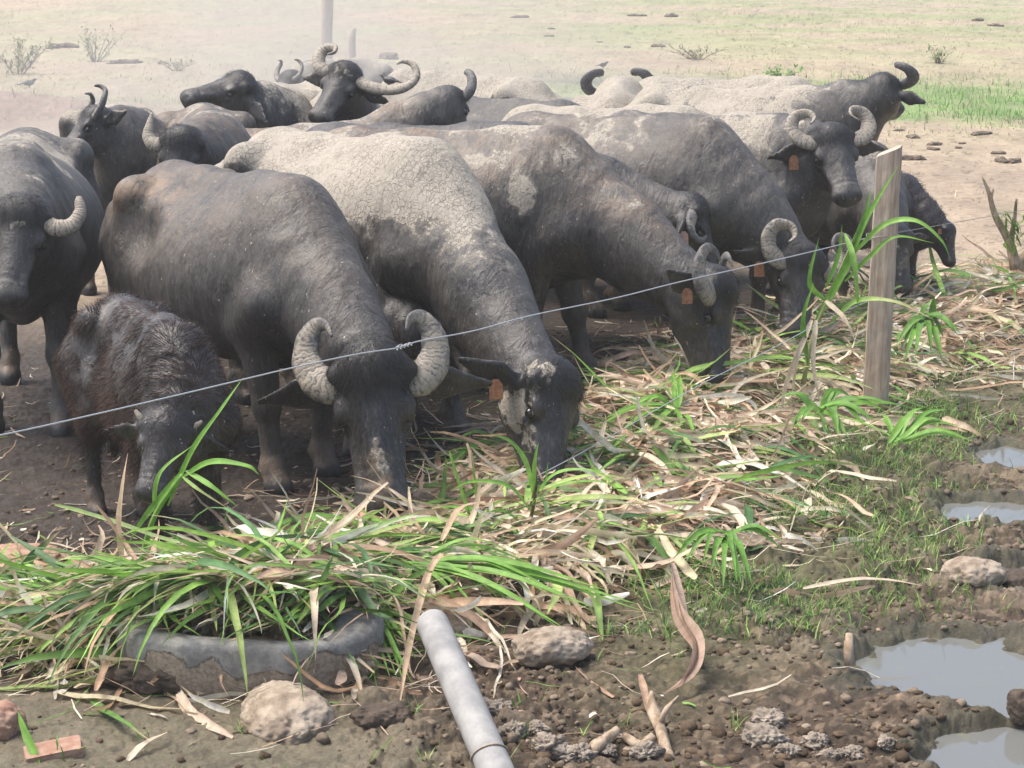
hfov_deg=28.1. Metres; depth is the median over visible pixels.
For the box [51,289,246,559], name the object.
calf
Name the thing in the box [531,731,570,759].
dirt clod
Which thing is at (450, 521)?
dry leaf
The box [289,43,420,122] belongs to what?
water buffalo
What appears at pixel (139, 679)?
clay cake
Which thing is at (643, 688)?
dry leaf
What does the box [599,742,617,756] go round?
dirt clod
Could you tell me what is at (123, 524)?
cane stalk
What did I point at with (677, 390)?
leaf spray
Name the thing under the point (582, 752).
dirt clod
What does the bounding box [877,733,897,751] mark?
dirt clod
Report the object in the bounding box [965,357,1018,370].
dry leaf
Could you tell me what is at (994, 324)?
dry leaf
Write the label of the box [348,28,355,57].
fence post
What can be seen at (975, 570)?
rock
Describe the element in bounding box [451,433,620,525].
cane sprout
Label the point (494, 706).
dirt clod
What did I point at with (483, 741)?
pipe
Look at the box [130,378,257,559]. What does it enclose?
fodder stalk
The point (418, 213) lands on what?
water buffalo
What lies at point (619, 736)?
dirt clod
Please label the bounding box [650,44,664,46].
dung pat
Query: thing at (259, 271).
water buffalo
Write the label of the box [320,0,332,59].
fence post
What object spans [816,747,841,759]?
dirt clod
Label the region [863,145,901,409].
fence post
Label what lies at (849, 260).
fodder stalk
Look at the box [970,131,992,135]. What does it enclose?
dung pat
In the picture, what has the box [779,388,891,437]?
leaf spray
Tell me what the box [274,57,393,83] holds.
water buffalo
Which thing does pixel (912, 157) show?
dung pat
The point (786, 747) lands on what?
dirt clod
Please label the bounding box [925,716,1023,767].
puddle water
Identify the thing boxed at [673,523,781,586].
leaf spray
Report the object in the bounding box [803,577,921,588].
dry leaf
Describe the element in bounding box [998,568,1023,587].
clay clod
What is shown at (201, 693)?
clay cake
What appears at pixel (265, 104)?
water buffalo
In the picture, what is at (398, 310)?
calf
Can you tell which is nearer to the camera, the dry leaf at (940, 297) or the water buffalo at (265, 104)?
the dry leaf at (940, 297)
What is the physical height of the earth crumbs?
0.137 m
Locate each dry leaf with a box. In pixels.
[94,644,122,690]
[116,454,127,557]
[126,732,166,760]
[399,553,442,699]
[440,502,492,540]
[638,674,653,727]
[663,561,704,694]
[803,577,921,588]
[914,296,962,306]
[945,312,979,315]
[949,328,998,344]
[954,370,1023,383]
[959,346,1023,353]
[964,322,1013,339]
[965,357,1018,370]
[976,363,1023,372]
[984,322,1023,336]
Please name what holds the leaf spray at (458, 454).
on the dry fodder at (568, 531)
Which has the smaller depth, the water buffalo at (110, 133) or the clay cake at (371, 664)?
the clay cake at (371, 664)
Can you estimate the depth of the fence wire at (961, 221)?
11.15 m
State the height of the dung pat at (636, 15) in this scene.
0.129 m
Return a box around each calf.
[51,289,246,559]
[342,282,474,456]
[814,172,956,290]
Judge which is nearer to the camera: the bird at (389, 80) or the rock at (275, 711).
the rock at (275, 711)
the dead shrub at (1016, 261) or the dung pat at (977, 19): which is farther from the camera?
the dung pat at (977, 19)
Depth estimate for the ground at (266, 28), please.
9.86 m
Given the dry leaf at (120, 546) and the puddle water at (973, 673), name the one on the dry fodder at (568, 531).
the dry leaf at (120, 546)
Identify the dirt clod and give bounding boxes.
[483,697,513,715]
[497,719,527,738]
[528,719,550,734]
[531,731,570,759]
[559,742,598,762]
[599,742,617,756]
[603,731,622,744]
[629,740,665,759]
[739,721,792,747]
[749,707,785,727]
[773,742,801,757]
[799,731,828,750]
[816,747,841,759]
[836,744,864,760]
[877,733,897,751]
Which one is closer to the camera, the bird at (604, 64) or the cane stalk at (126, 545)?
the cane stalk at (126, 545)
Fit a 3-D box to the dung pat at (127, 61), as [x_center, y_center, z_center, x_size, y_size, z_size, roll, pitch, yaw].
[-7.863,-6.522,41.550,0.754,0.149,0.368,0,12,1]
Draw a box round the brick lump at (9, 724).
[0,699,26,740]
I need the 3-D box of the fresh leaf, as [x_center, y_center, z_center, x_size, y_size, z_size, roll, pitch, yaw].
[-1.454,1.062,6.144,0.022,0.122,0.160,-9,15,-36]
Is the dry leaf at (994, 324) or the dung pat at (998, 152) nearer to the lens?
the dry leaf at (994, 324)
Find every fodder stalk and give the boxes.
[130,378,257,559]
[781,168,950,411]
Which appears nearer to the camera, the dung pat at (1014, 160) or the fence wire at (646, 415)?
the fence wire at (646, 415)
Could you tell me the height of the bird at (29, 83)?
0.166 m
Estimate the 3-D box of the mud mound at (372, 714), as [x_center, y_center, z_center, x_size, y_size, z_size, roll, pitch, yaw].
[-0.411,1.040,6.403,0.199,0.095,0.132,0,12,0]
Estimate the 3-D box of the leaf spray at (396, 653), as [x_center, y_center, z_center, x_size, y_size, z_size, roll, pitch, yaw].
[-0.506,0.866,6.912,0.245,0.203,0.649,-5,13,-23]
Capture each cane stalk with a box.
[54,504,179,542]
[96,505,137,559]
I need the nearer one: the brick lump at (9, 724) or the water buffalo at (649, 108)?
the brick lump at (9, 724)
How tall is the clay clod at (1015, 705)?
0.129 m
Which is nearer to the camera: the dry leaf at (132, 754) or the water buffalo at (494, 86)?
the dry leaf at (132, 754)
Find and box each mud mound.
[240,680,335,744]
[349,702,411,727]
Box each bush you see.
[0,35,56,74]
[78,25,121,61]
[157,58,197,70]
[653,43,726,59]
[761,62,802,75]
[926,44,955,63]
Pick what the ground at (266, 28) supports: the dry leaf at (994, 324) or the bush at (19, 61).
the bush at (19, 61)
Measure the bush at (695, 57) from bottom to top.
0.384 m
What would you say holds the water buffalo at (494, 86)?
on the ground at (266, 28)
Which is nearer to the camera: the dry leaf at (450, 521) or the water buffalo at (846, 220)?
the dry leaf at (450, 521)
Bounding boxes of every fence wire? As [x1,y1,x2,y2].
[0,238,864,435]
[68,301,867,681]
[894,273,1021,299]
[898,210,1022,232]
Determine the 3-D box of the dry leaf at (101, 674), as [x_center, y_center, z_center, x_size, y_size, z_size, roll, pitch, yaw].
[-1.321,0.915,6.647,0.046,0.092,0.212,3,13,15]
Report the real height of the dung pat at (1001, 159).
0.107 m
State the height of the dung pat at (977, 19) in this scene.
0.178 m
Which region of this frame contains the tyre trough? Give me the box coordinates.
[116,601,384,699]
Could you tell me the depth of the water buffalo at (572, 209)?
10.68 m
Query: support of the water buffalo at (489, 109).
on the ground at (266, 28)
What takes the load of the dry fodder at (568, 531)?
on the ground at (266, 28)
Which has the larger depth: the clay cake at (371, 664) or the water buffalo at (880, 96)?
the water buffalo at (880, 96)
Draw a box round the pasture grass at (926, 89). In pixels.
[0,7,1023,264]
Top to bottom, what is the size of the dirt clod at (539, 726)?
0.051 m
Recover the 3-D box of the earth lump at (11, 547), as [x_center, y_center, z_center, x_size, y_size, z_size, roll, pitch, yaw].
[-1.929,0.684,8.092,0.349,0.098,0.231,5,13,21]
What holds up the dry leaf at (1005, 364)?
on the ground at (266, 28)
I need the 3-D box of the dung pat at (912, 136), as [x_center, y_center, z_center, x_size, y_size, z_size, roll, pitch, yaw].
[5.004,-3.081,25.539,0.183,0.075,0.292,-4,13,-16]
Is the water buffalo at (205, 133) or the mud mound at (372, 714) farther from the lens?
the water buffalo at (205, 133)
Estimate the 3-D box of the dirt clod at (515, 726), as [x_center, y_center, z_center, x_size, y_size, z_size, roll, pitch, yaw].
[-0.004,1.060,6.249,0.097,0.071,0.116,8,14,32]
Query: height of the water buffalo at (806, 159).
1.473 m
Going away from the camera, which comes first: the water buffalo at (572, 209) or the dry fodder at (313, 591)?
the dry fodder at (313, 591)
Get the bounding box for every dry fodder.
[0,235,1023,738]
[27,521,426,674]
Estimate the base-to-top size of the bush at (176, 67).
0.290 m
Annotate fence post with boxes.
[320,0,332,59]
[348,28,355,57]
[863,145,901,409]
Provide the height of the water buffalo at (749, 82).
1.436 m
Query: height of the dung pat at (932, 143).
0.069 m
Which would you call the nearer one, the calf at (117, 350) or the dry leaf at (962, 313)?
the calf at (117, 350)
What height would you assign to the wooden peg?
0.108 m
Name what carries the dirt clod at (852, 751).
on the ground at (266, 28)
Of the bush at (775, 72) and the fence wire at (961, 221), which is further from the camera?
the bush at (775, 72)
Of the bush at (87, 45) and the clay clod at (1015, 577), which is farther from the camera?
the bush at (87, 45)
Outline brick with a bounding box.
[23,735,83,762]
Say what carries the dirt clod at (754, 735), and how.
on the ground at (266, 28)
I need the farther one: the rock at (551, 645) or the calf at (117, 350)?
the calf at (117, 350)
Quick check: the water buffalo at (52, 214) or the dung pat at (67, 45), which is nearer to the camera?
the water buffalo at (52, 214)
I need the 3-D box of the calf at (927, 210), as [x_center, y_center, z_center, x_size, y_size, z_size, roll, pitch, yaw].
[2.386,-1.002,13.776,0.505,0.989,1.515,-7,14,-30]
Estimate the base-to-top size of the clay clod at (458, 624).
0.141 m
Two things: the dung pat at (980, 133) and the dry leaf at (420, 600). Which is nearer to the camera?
the dry leaf at (420, 600)
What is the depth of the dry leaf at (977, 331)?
12.02 m
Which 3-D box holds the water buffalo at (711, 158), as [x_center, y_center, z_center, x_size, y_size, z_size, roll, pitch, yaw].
[0.792,-0.884,12.153,2.539,1.472,0.801,7,14,30]
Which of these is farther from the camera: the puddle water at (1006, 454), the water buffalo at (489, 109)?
the water buffalo at (489, 109)
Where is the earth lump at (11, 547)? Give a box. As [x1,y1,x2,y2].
[0,543,67,562]
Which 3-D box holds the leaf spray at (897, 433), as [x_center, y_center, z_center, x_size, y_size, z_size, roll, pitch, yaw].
[1.865,0.190,9.350,0.398,0.132,0.400,0,12,0]
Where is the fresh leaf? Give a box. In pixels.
[18,712,39,762]
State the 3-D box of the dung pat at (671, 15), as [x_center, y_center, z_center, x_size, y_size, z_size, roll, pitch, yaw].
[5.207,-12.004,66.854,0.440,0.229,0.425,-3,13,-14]
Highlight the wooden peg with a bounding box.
[843,633,854,665]
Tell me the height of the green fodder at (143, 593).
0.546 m
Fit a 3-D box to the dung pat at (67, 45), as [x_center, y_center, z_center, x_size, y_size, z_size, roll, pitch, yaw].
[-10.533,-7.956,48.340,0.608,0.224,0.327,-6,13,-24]
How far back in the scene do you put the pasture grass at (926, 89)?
33.38 m
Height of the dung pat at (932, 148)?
0.052 m
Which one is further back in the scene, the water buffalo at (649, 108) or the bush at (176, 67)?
the bush at (176, 67)
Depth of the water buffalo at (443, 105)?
13.09 m
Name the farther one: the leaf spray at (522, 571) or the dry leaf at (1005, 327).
the dry leaf at (1005, 327)
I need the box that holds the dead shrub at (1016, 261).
[981,176,1023,271]
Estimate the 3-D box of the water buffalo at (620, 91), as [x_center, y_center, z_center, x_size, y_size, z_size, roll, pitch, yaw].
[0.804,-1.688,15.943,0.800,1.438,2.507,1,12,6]
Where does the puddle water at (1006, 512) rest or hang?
on the ground at (266, 28)
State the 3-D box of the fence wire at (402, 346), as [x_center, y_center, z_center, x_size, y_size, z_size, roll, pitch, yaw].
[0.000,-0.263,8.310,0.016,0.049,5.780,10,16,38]
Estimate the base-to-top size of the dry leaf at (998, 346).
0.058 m
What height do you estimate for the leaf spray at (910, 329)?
0.297 m
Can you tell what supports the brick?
on the ground at (266, 28)
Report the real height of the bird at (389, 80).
0.104 m
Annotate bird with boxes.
[17,78,36,87]
[380,74,402,84]
[596,61,608,67]
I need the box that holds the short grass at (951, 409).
[51,359,1023,767]
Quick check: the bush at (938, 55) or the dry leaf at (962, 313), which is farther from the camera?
the bush at (938, 55)
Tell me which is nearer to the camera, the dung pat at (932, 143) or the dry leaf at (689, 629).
the dry leaf at (689, 629)
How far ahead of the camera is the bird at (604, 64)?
38.84 m
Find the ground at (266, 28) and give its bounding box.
[0,0,1023,767]
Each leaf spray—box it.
[268,512,400,539]
[322,613,415,685]
[403,538,648,625]
[441,430,501,466]
[596,372,693,449]
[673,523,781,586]
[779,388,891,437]
[872,407,972,444]
[896,296,959,362]
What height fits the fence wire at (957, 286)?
0.099 m
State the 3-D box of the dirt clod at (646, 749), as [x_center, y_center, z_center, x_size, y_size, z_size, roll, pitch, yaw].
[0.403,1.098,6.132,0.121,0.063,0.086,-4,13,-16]
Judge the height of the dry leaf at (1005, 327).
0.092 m
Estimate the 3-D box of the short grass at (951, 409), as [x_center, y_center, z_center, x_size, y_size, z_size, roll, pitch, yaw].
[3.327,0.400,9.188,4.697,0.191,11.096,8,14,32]
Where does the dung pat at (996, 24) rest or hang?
on the ground at (266, 28)
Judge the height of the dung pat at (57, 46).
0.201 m
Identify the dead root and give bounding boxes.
[589,691,678,757]
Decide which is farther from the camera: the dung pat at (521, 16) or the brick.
the dung pat at (521, 16)
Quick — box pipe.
[417,609,513,767]
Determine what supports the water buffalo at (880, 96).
on the ground at (266, 28)
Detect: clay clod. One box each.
[415,610,472,640]
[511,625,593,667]
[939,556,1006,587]
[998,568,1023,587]
[1006,689,1023,725]
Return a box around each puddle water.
[856,637,1023,715]
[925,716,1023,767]
[941,501,1023,522]
[975,446,1023,468]
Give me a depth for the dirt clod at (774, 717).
6.36 m
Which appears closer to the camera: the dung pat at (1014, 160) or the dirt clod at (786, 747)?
the dirt clod at (786, 747)
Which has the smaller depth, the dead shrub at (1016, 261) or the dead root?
the dead root
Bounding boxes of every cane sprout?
[449,448,510,516]
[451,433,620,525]
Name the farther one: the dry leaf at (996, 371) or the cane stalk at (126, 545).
the dry leaf at (996, 371)
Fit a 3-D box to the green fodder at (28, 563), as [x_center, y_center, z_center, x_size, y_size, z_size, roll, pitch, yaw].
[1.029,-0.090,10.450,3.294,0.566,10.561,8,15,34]
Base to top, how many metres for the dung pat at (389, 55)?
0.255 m
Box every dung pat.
[46,43,60,48]
[60,42,78,47]
[105,59,142,63]
[378,52,398,59]
[510,15,528,17]
[627,13,646,15]
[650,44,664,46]
[664,13,677,16]
[902,154,926,159]
[906,134,920,138]
[926,147,939,150]
[927,141,942,145]
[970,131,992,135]
[972,18,983,20]
[986,23,1003,26]
[990,151,1005,154]
[994,156,1008,162]
[1008,157,1020,163]
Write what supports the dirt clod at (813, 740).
on the ground at (266, 28)
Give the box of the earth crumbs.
[1,322,1023,767]
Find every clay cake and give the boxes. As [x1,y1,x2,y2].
[102,656,179,695]
[189,691,227,699]
[350,660,377,676]
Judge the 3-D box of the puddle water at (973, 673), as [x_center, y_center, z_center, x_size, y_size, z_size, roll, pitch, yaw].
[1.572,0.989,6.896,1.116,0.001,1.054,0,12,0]
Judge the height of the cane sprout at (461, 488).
0.366 m
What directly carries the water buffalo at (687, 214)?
on the ground at (266, 28)
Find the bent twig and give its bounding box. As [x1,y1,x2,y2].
[556,733,601,735]
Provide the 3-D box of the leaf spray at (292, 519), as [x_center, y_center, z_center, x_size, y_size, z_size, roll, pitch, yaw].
[-0.693,0.610,7.738,0.488,0.155,0.425,-7,14,-31]
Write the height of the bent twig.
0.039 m
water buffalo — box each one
[0,127,104,436]
[59,84,166,295]
[98,159,492,517]
[142,102,256,164]
[180,68,318,127]
[214,126,588,481]
[245,69,476,136]
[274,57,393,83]
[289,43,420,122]
[306,120,718,263]
[329,124,742,382]
[379,68,562,106]
[408,91,596,283]
[502,103,701,314]
[506,111,853,343]
[572,68,652,107]
[582,105,885,319]
[625,62,925,140]
[639,75,810,89]
[766,140,929,297]
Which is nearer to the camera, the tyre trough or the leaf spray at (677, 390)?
the tyre trough
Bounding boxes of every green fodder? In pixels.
[0,247,1023,739]
[0,507,480,701]

